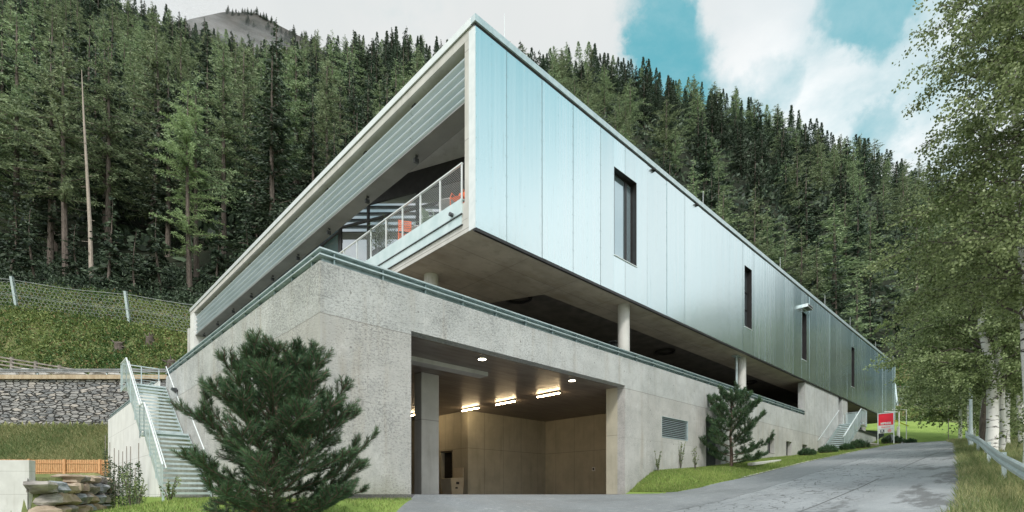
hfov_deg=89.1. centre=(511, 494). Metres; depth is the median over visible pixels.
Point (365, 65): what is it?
spruce tree
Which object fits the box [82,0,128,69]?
larch tree
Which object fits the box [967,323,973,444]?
street lamp
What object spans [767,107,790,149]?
spruce tree
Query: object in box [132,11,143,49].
larch tree
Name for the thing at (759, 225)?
spruce tree
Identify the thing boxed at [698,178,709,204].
spruce tree
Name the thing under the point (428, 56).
spruce tree
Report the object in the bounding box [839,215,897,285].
larch tree
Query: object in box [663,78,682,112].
spruce tree
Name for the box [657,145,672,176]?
spruce tree
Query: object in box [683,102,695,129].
spruce tree
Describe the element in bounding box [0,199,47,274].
spruce tree
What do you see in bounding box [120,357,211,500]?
steel staircase
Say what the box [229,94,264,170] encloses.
spruce tree
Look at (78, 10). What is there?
larch tree
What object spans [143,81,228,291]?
larch tree
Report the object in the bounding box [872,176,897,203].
larch tree
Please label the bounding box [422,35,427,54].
larch tree
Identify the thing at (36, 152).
larch tree
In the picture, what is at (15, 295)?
rockfall fence
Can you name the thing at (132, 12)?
spruce tree
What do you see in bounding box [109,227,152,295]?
spruce tree
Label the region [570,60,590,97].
spruce tree
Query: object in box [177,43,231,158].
spruce tree
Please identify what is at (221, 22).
mountain
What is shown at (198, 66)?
spruce tree
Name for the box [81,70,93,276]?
bare trunk
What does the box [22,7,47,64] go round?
spruce tree
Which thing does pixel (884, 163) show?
larch tree
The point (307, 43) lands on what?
larch tree
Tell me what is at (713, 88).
larch tree
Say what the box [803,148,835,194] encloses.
conifer tree
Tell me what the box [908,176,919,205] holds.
larch tree
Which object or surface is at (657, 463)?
sapling
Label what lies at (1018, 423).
bush
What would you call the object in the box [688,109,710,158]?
spruce tree
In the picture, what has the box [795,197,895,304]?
conifer tree
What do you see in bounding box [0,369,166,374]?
guardrail
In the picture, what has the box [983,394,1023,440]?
bush
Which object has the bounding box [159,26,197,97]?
larch tree
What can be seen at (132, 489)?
climbing plant
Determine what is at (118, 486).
climbing plant
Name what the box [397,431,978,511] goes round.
road
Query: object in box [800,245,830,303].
larch tree
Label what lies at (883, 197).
larch tree
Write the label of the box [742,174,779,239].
spruce tree
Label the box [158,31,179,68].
larch tree
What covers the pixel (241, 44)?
larch tree
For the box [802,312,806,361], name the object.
window
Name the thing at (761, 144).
spruce tree
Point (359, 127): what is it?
spruce tree
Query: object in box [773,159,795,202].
spruce tree
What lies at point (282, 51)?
larch tree
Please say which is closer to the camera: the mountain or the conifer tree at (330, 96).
the conifer tree at (330, 96)
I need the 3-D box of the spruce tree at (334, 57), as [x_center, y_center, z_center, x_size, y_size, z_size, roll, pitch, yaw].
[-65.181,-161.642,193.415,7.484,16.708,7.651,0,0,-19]
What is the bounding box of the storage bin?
[441,468,463,493]
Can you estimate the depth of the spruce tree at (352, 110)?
94.86 m
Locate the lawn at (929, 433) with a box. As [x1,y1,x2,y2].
[38,421,1013,511]
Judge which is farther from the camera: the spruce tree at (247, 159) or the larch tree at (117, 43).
the larch tree at (117, 43)
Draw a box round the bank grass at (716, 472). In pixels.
[630,439,899,491]
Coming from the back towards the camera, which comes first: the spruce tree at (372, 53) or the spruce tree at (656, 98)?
the spruce tree at (656, 98)
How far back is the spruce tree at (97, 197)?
75.76 m
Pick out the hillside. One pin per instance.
(75, 326)
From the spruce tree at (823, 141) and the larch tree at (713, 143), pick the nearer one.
the larch tree at (713, 143)
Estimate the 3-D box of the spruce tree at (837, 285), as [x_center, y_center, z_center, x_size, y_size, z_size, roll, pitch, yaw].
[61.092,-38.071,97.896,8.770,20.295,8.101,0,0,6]
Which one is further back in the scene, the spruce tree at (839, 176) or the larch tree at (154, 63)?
the spruce tree at (839, 176)
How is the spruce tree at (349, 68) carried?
on the forest floor
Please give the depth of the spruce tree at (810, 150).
212.58 m
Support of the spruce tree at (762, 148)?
on the forest floor
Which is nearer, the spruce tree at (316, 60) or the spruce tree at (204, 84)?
the spruce tree at (204, 84)
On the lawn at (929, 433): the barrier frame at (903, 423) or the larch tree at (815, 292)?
the barrier frame at (903, 423)
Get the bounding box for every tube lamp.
[461,406,479,410]
[495,399,515,404]
[536,390,560,397]
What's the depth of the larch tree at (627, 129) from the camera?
153.82 m
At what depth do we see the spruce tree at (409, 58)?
190.90 m
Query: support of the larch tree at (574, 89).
on the forest floor
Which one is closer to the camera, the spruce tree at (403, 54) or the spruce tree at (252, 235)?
the spruce tree at (252, 235)
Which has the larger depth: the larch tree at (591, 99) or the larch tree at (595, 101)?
the larch tree at (595, 101)
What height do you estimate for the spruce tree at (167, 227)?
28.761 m
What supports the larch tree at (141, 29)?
on the forest floor
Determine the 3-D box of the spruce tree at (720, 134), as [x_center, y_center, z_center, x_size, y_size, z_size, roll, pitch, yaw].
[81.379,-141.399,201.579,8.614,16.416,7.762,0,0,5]
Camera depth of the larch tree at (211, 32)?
202.52 m
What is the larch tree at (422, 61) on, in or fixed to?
on the forest floor
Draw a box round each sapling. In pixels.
[119,464,137,504]
[133,478,147,505]
[158,475,180,500]
[654,451,661,469]
[678,440,685,467]
[692,446,699,468]
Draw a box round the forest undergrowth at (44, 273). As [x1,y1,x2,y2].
[0,245,232,308]
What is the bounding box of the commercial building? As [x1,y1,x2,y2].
[108,13,894,499]
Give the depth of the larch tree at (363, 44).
221.42 m
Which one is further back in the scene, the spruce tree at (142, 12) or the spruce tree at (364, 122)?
the spruce tree at (142, 12)
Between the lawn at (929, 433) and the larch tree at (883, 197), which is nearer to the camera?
the lawn at (929, 433)
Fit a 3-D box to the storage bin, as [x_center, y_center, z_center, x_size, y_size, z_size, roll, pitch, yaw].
[-2.968,-0.679,26.099,0.712,1.350,0.916,0,0,40]
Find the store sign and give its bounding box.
[877,412,893,443]
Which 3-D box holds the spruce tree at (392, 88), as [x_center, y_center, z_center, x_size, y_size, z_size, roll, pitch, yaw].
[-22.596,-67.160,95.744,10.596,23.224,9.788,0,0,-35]
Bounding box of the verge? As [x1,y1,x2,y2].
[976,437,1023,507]
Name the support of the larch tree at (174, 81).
on the forest floor
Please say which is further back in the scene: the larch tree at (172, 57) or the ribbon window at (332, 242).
the larch tree at (172, 57)
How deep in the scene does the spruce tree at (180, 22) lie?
211.50 m
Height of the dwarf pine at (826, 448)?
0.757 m
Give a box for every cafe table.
[421,207,433,223]
[438,198,454,210]
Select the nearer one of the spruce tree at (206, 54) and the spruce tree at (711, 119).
the spruce tree at (206, 54)
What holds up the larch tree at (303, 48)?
on the forest floor
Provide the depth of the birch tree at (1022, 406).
33.53 m
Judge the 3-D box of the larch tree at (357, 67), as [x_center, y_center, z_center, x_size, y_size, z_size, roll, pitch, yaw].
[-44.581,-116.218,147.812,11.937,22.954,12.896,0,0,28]
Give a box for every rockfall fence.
[0,276,191,331]
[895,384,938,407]
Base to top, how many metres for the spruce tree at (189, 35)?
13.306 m
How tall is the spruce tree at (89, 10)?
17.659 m
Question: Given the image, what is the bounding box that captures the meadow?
[1,420,108,511]
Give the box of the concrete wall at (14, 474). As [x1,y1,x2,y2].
[0,460,34,511]
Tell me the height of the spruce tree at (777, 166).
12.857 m
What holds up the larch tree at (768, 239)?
on the forest floor
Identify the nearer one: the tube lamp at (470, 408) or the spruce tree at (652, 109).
the tube lamp at (470, 408)
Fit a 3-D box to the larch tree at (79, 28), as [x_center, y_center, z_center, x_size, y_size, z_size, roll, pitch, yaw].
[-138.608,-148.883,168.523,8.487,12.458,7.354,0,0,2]
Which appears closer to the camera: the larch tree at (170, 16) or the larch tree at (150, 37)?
the larch tree at (150, 37)
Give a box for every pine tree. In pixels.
[166,327,381,511]
[699,380,775,465]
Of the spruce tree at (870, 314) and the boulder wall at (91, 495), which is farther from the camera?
the spruce tree at (870, 314)
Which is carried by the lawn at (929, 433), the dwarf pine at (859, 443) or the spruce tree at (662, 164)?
the dwarf pine at (859, 443)
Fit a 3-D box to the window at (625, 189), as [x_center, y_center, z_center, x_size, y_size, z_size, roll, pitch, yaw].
[4.327,-10.745,20.333,1.570,3.370,0.340,0,0,-44]
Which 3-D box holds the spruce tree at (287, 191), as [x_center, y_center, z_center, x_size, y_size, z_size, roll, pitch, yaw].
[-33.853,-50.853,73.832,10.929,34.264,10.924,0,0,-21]
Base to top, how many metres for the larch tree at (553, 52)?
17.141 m
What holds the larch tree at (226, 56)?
on the forest floor
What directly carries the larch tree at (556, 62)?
on the forest floor
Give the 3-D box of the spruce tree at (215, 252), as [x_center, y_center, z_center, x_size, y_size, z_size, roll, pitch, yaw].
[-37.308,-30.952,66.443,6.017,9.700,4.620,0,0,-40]
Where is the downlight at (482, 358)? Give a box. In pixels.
[477,357,486,360]
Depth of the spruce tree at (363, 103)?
107.39 m
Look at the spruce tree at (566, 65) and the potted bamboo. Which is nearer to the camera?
the potted bamboo
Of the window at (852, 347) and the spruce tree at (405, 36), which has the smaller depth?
the window at (852, 347)
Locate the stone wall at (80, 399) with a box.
[0,375,166,425]
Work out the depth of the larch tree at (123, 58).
144.84 m
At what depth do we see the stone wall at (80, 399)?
41.84 m
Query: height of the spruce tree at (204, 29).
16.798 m
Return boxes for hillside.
[0,288,962,422]
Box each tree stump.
[111,339,125,351]
[145,332,154,346]
[162,355,174,367]
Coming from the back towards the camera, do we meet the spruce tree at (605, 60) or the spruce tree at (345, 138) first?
the spruce tree at (605, 60)
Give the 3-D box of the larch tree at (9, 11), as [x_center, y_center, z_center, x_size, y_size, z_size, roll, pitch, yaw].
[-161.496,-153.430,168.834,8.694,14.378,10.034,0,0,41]
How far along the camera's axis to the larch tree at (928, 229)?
148.40 m
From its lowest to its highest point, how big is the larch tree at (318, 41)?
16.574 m
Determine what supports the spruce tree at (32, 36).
on the forest floor
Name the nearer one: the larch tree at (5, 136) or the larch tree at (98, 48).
the larch tree at (5, 136)
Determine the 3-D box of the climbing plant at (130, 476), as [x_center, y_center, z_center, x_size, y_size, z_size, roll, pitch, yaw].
[-20.032,-0.621,27.319,0.477,3.800,0.494,0,0,-29]
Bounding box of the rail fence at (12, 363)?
[0,356,87,374]
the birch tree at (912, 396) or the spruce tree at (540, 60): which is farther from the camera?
the spruce tree at (540, 60)
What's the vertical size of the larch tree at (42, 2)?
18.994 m
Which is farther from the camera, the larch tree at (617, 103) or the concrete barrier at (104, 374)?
the larch tree at (617, 103)
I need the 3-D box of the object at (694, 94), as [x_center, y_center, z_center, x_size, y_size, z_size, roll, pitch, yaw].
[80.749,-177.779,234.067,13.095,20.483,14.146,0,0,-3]
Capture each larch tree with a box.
[0,0,12,34]
[0,0,28,57]
[0,0,67,248]
[0,18,26,75]
[0,18,38,75]
[0,23,68,183]
[0,23,118,275]
[0,39,48,183]
[0,103,58,243]
[1,85,92,210]
[3,50,123,251]
[4,0,17,23]
[5,0,80,68]
[17,0,53,54]
[23,39,147,253]
[27,0,75,39]
[36,0,57,28]
[39,0,65,38]
[58,0,87,36]
[58,18,84,70]
[60,0,92,34]
[74,15,88,50]
[77,12,101,57]
[79,29,104,76]
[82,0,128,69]
[82,24,199,242]
[87,11,107,37]
[94,17,122,64]
[101,0,143,52]
[110,6,133,47]
[113,23,126,64]
[116,28,144,86]
[119,12,188,83]
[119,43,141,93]
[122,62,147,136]
[124,70,153,114]
[124,101,172,223]
[126,17,153,63]
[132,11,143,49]
[134,34,151,67]
[135,1,162,53]
[142,66,180,149]
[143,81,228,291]
[150,38,255,253]
[155,32,185,79]
[155,72,254,282]
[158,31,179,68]
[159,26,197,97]
[163,10,182,49]
[164,36,209,96]
[168,51,179,88]
[179,48,192,79]
[191,31,221,83]
[198,29,218,58]
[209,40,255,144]
[211,39,233,79]
[221,35,251,107]
[225,48,239,99]
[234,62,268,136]
[236,36,255,70]
[236,46,256,114]
[245,38,265,97]
[252,42,274,96]
[253,43,330,199]
[254,41,298,92]
[255,43,310,126]
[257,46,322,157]
[283,38,300,73]
[297,31,309,61]
[299,35,309,62]
[309,30,325,66]
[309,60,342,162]
[315,32,344,92]
[316,29,323,55]
[317,41,360,128]
[318,56,326,79]
[331,76,351,118]
[335,40,368,111]
[339,34,346,58]
[356,38,366,67]
[358,80,383,119]
[365,82,393,114]
[372,54,385,95]
[381,59,407,108]
[394,59,411,95]
[404,44,424,76]
[405,48,425,82]
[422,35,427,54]
[547,53,582,92]
[547,58,568,84]
[551,46,559,70]
[551,48,573,88]
[558,50,577,87]
[564,43,579,77]
[568,73,583,98]
[572,68,611,114]
[581,46,597,77]
[582,89,619,121]
[585,97,601,117]
[586,90,601,111]
[593,64,618,113]
[603,79,617,98]
[606,97,633,128]
[607,108,633,141]
[609,101,637,139]
[612,92,629,113]
[619,82,633,106]
[619,119,640,146]
[620,125,630,140]
[621,78,651,128]
[639,99,698,159]
[658,128,687,174]
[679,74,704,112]
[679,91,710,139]
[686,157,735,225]
[702,81,721,110]
[704,160,736,204]
[706,87,726,124]
[707,137,734,172]
[715,189,760,243]
[716,190,773,255]
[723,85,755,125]
[728,88,750,122]
[742,186,790,256]
[744,99,772,134]
[755,205,798,267]
[763,104,786,132]
[764,111,796,143]
[768,132,784,157]
[769,216,802,277]
[774,157,802,188]
[778,226,826,297]
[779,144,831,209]
[788,129,801,148]
[790,189,821,228]
[796,118,807,145]
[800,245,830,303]
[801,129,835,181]
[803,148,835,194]
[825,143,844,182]
[825,148,844,171]
[831,196,874,257]
[833,134,845,160]
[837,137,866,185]
[839,162,858,191]
[839,172,863,202]
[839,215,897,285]
[841,273,878,342]
[847,170,872,213]
[856,134,875,165]
[864,181,900,235]
[866,219,936,327]
[868,139,894,175]
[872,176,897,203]
[876,159,892,186]
[880,171,915,216]
[890,197,910,233]
[893,175,912,198]
[896,165,926,208]
[899,159,923,186]
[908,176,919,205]
[912,190,953,245]
[913,159,937,184]
[917,168,938,199]
[928,216,951,263]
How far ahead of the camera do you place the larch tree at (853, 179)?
183.05 m
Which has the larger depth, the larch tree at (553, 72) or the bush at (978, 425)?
the larch tree at (553, 72)
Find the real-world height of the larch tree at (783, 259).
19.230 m
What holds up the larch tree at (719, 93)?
on the forest floor
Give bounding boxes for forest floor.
[0,11,959,369]
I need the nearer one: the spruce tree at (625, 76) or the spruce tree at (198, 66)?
the spruce tree at (198, 66)
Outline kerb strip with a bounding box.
[744,445,886,476]
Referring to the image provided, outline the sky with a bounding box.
[94,0,1023,222]
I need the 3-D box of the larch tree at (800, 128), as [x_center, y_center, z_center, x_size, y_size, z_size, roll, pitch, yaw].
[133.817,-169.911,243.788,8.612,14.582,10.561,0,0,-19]
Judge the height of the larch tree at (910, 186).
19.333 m
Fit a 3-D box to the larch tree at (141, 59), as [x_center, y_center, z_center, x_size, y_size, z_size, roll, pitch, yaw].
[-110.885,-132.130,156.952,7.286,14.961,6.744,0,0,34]
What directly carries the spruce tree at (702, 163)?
on the forest floor
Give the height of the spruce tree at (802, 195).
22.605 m
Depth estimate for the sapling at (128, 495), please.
13.46 m
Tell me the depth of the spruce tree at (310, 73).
113.77 m
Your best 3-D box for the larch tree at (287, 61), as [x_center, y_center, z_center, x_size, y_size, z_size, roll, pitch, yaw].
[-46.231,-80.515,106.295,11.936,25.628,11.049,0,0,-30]
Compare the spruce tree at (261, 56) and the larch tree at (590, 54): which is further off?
the larch tree at (590, 54)
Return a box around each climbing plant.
[101,435,108,477]
[105,442,113,498]
[109,448,117,508]
[113,450,121,505]
[118,451,125,505]
[123,446,129,504]
[125,446,134,504]
[131,468,137,505]
[134,443,143,504]
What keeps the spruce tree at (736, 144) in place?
on the forest floor
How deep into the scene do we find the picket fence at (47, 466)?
35.74 m
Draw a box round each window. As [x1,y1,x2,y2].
[208,229,338,335]
[614,166,636,266]
[744,266,751,330]
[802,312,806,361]
[852,347,853,387]
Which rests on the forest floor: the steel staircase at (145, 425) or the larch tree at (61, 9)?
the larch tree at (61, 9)
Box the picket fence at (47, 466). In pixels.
[0,459,108,474]
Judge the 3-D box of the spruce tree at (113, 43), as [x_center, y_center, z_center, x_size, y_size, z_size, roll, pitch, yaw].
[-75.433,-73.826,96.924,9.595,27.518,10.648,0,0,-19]
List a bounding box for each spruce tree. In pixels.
[0,0,8,52]
[0,21,22,160]
[0,22,28,95]
[0,43,106,264]
[0,140,12,200]
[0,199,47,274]
[0,207,56,282]
[5,24,28,93]
[7,22,43,158]
[10,45,75,184]
[13,0,25,21]
[19,0,42,27]
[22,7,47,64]
[25,0,47,41]
[46,21,138,188]
[51,224,90,280]
[52,0,69,20]
[52,7,84,81]
[55,28,86,118]
[57,0,85,26]
[66,65,80,147]
[67,49,84,95]
[68,35,125,194]
[69,39,147,232]
[71,195,141,287]
[79,0,96,25]
[81,0,100,30]
[86,0,106,15]
[96,26,140,157]
[98,0,117,24]
[103,0,126,31]
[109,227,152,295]
[111,68,142,186]
[122,3,139,34]
[123,209,185,296]
[125,59,209,256]
[129,81,155,149]
[134,0,147,33]
[134,68,160,164]
[137,0,150,29]
[137,59,151,94]
[164,19,181,60]
[165,14,171,38]
[170,55,248,207]
[170,65,181,108]
[170,80,213,226]
[173,79,188,120]
[174,12,183,42]
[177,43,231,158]
[177,65,210,163]
[179,16,195,56]
[180,33,231,98]
[187,26,193,49]
[189,29,200,58]
[190,24,214,76]
[191,66,254,215]
[192,214,234,280]
[198,17,210,44]
[212,41,305,257]
[222,179,268,263]
[224,30,240,73]
[225,216,253,271]
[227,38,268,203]
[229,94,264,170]
[232,17,307,239]
[232,80,258,160]
[235,114,255,196]
[236,34,252,81]
[250,49,261,87]
[251,40,286,136]
[251,49,325,198]
[253,49,301,172]
[256,42,267,72]
[287,31,298,49]
[291,90,325,196]
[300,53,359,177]
[302,57,321,136]
[307,50,318,98]
[311,51,322,94]
[318,119,340,172]
[321,35,341,69]
[328,84,350,149]
[329,41,339,78]
[330,52,340,87]
[334,55,364,130]
[336,44,364,96]
[336,115,351,149]
[339,39,349,71]
[340,66,363,143]
[347,105,363,142]
[350,30,357,67]
[353,36,364,80]
[355,82,374,135]
[356,46,374,87]
[356,68,381,123]
[358,51,384,108]
[358,96,366,127]
[359,55,384,108]
[366,40,382,79]
[371,69,393,119]
[372,43,382,76]
[375,33,392,68]
[379,66,395,110]
[382,44,389,77]
[385,27,395,61]
[387,34,407,77]
[388,36,400,68]
[392,43,411,85]
[394,60,402,94]
[399,26,417,63]
[404,39,414,76]
[425,46,430,62]
[536,50,545,70]
[565,59,572,81]
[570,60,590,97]
[584,64,596,90]
[596,53,610,85]
[600,61,622,100]
[617,63,635,99]
[631,66,641,95]
[633,75,656,127]
[635,60,656,101]
[647,95,659,120]
[651,80,662,111]
[651,109,681,141]
[654,98,678,148]
[657,76,680,121]
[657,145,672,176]
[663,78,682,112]
[663,99,680,127]
[663,151,680,180]
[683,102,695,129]
[684,90,695,123]
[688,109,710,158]
[691,129,730,183]
[693,110,711,150]
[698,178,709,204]
[701,170,728,214]
[703,95,726,139]
[706,92,729,131]
[708,175,749,232]
[712,110,731,147]
[725,127,753,175]
[727,117,745,143]
[729,123,745,152]
[735,221,747,236]
[738,111,746,135]
[739,134,770,189]
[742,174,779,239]
[745,102,775,144]
[750,209,783,256]
[756,134,768,157]
[756,134,773,166]
[766,150,782,185]
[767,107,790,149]
[770,134,793,175]
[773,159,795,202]
[774,122,793,166]
[784,167,837,242]
[788,203,824,258]
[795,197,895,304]
[796,126,818,162]
[802,140,815,166]
[806,234,828,284]
[813,131,831,168]
[818,241,859,332]
[821,161,859,214]
[830,172,865,230]
[837,193,876,273]
[839,136,862,176]
[839,210,862,249]
[856,144,876,183]
[858,276,889,346]
[860,198,896,254]
[868,168,881,192]
[889,221,919,272]
[890,164,901,197]
[921,181,946,233]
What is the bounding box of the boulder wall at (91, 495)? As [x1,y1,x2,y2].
[23,474,113,511]
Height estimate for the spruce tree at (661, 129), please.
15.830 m
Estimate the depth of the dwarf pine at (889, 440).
42.20 m
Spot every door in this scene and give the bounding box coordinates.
[440,450,452,477]
[706,418,714,465]
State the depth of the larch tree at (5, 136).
66.76 m
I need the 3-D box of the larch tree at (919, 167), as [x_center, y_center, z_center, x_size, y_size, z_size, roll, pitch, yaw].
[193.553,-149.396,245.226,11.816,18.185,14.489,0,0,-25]
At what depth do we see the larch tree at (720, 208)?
111.64 m
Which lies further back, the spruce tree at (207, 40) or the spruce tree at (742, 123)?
the spruce tree at (742, 123)
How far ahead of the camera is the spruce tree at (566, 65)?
234.33 m
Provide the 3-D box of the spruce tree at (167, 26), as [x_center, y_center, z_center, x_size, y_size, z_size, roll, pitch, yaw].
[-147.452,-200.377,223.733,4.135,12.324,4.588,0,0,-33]
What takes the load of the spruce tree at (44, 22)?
on the forest floor
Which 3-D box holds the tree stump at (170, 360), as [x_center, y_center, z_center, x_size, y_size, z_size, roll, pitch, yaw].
[-32.398,-12.395,49.508,1.248,1.571,1.094,0,0,15]
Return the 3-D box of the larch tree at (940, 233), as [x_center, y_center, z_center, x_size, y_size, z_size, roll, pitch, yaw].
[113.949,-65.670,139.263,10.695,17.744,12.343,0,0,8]
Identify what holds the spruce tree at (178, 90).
on the forest floor
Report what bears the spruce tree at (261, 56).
on the forest floor
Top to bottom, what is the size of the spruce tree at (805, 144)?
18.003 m
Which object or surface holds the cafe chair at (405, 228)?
on the commercial building
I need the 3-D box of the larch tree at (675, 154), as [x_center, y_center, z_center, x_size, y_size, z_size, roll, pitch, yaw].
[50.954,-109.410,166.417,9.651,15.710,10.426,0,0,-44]
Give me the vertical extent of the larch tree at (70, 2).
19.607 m
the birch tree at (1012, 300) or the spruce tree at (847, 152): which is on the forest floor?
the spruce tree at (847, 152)
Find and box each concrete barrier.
[0,368,18,374]
[18,368,50,374]
[52,373,86,374]
[89,373,120,374]
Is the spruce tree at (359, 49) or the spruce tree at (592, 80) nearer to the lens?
the spruce tree at (359, 49)
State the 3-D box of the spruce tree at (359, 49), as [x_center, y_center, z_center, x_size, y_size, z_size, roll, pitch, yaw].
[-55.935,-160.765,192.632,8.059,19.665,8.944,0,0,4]
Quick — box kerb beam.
[748,460,778,465]
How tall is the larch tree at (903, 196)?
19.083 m
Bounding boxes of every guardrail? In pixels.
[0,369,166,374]
[965,430,1023,479]
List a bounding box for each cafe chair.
[398,220,410,239]
[450,189,464,204]
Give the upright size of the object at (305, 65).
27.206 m
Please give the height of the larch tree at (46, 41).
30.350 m
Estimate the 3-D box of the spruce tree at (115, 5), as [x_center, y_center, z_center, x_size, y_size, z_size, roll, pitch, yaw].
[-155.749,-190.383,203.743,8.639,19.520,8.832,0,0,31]
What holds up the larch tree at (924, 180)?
on the forest floor
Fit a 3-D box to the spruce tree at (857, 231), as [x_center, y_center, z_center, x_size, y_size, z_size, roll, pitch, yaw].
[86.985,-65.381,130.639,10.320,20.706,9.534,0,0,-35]
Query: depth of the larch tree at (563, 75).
214.13 m
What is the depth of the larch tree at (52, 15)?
128.15 m
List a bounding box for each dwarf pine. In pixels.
[797,448,816,455]
[817,444,838,452]
[839,442,855,449]
[850,438,870,447]
[880,435,906,443]
[905,438,916,442]
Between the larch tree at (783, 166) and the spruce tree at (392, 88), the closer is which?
the spruce tree at (392, 88)
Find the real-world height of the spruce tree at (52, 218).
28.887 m
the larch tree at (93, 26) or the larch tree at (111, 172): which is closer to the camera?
the larch tree at (111, 172)
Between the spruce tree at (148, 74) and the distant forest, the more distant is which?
the distant forest
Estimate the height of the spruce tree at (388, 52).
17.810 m
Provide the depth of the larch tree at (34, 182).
79.30 m
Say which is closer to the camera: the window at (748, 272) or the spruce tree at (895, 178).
the window at (748, 272)
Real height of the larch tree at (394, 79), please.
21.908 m
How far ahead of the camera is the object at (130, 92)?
113.18 m
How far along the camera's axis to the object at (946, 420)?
47.87 m
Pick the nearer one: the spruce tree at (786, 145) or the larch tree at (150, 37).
the larch tree at (150, 37)
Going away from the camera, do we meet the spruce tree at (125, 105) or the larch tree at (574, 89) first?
the spruce tree at (125, 105)
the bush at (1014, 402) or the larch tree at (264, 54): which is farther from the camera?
the larch tree at (264, 54)
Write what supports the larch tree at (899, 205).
on the forest floor
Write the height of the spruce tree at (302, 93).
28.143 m
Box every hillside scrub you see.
[0,280,191,374]
[893,358,979,421]
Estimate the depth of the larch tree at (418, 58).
123.51 m
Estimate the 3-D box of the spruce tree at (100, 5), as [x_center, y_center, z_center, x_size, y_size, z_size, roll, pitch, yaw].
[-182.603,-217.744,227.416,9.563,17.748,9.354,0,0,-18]
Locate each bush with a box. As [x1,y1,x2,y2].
[937,397,1017,437]
[962,401,1017,436]
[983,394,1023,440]
[987,398,1023,453]
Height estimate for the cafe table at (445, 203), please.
0.745 m
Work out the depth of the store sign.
42.00 m
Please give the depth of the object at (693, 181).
123.49 m
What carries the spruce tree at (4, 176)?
on the forest floor
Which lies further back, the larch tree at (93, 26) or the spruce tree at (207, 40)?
the larch tree at (93, 26)
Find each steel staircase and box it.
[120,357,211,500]
[825,408,866,447]
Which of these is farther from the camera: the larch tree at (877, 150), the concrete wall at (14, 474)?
the larch tree at (877, 150)
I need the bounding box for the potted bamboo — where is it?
[364,212,399,256]
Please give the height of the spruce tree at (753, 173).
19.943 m
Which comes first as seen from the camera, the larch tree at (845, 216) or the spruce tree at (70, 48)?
the spruce tree at (70, 48)
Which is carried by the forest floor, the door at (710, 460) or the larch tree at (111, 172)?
the larch tree at (111, 172)
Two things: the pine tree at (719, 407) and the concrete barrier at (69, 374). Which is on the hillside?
the concrete barrier at (69, 374)
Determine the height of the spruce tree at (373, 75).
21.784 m
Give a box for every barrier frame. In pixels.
[884,411,899,436]
[892,409,908,438]
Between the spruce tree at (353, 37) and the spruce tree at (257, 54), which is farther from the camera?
the spruce tree at (353, 37)
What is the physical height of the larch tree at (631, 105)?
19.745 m
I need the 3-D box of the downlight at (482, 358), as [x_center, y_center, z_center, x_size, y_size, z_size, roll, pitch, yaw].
[-0.932,-4.216,16.199,0.296,0.034,0.296,0,0,-44]
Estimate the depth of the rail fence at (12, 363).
44.47 m
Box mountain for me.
[179,12,325,55]
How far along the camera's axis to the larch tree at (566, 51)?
242.38 m
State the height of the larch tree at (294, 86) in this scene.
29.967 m
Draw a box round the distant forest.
[67,0,958,199]
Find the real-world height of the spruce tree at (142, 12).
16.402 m
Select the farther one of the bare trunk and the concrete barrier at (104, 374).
the bare trunk
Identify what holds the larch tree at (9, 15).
on the forest floor
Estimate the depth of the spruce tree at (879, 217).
144.86 m
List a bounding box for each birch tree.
[859,0,1023,308]
[860,0,1023,462]
[862,174,1022,452]
[872,233,985,440]
[897,264,1011,434]
[897,305,1014,438]
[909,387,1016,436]
[911,280,1022,442]
[921,224,1023,437]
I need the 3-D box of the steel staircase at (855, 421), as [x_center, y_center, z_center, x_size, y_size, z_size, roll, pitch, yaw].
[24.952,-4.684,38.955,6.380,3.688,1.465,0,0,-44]
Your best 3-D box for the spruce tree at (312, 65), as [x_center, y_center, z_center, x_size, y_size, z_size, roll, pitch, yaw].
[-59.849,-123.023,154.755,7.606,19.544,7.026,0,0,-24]
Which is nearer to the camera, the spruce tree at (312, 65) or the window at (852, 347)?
the window at (852, 347)
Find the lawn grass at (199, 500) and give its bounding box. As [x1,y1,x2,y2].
[93,495,411,511]
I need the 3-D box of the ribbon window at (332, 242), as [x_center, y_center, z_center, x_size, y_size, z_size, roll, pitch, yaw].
[-15.106,-10.950,30.801,0.091,4.680,21.600,0,0,-44]
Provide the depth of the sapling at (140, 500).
14.49 m
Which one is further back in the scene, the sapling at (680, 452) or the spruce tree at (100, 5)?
the spruce tree at (100, 5)
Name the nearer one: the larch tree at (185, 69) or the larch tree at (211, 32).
the larch tree at (185, 69)
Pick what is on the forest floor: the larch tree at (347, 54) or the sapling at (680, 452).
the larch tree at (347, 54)
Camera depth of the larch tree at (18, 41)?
127.56 m
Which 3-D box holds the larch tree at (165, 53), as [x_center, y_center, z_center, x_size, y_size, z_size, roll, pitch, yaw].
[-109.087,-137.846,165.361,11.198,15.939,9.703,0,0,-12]

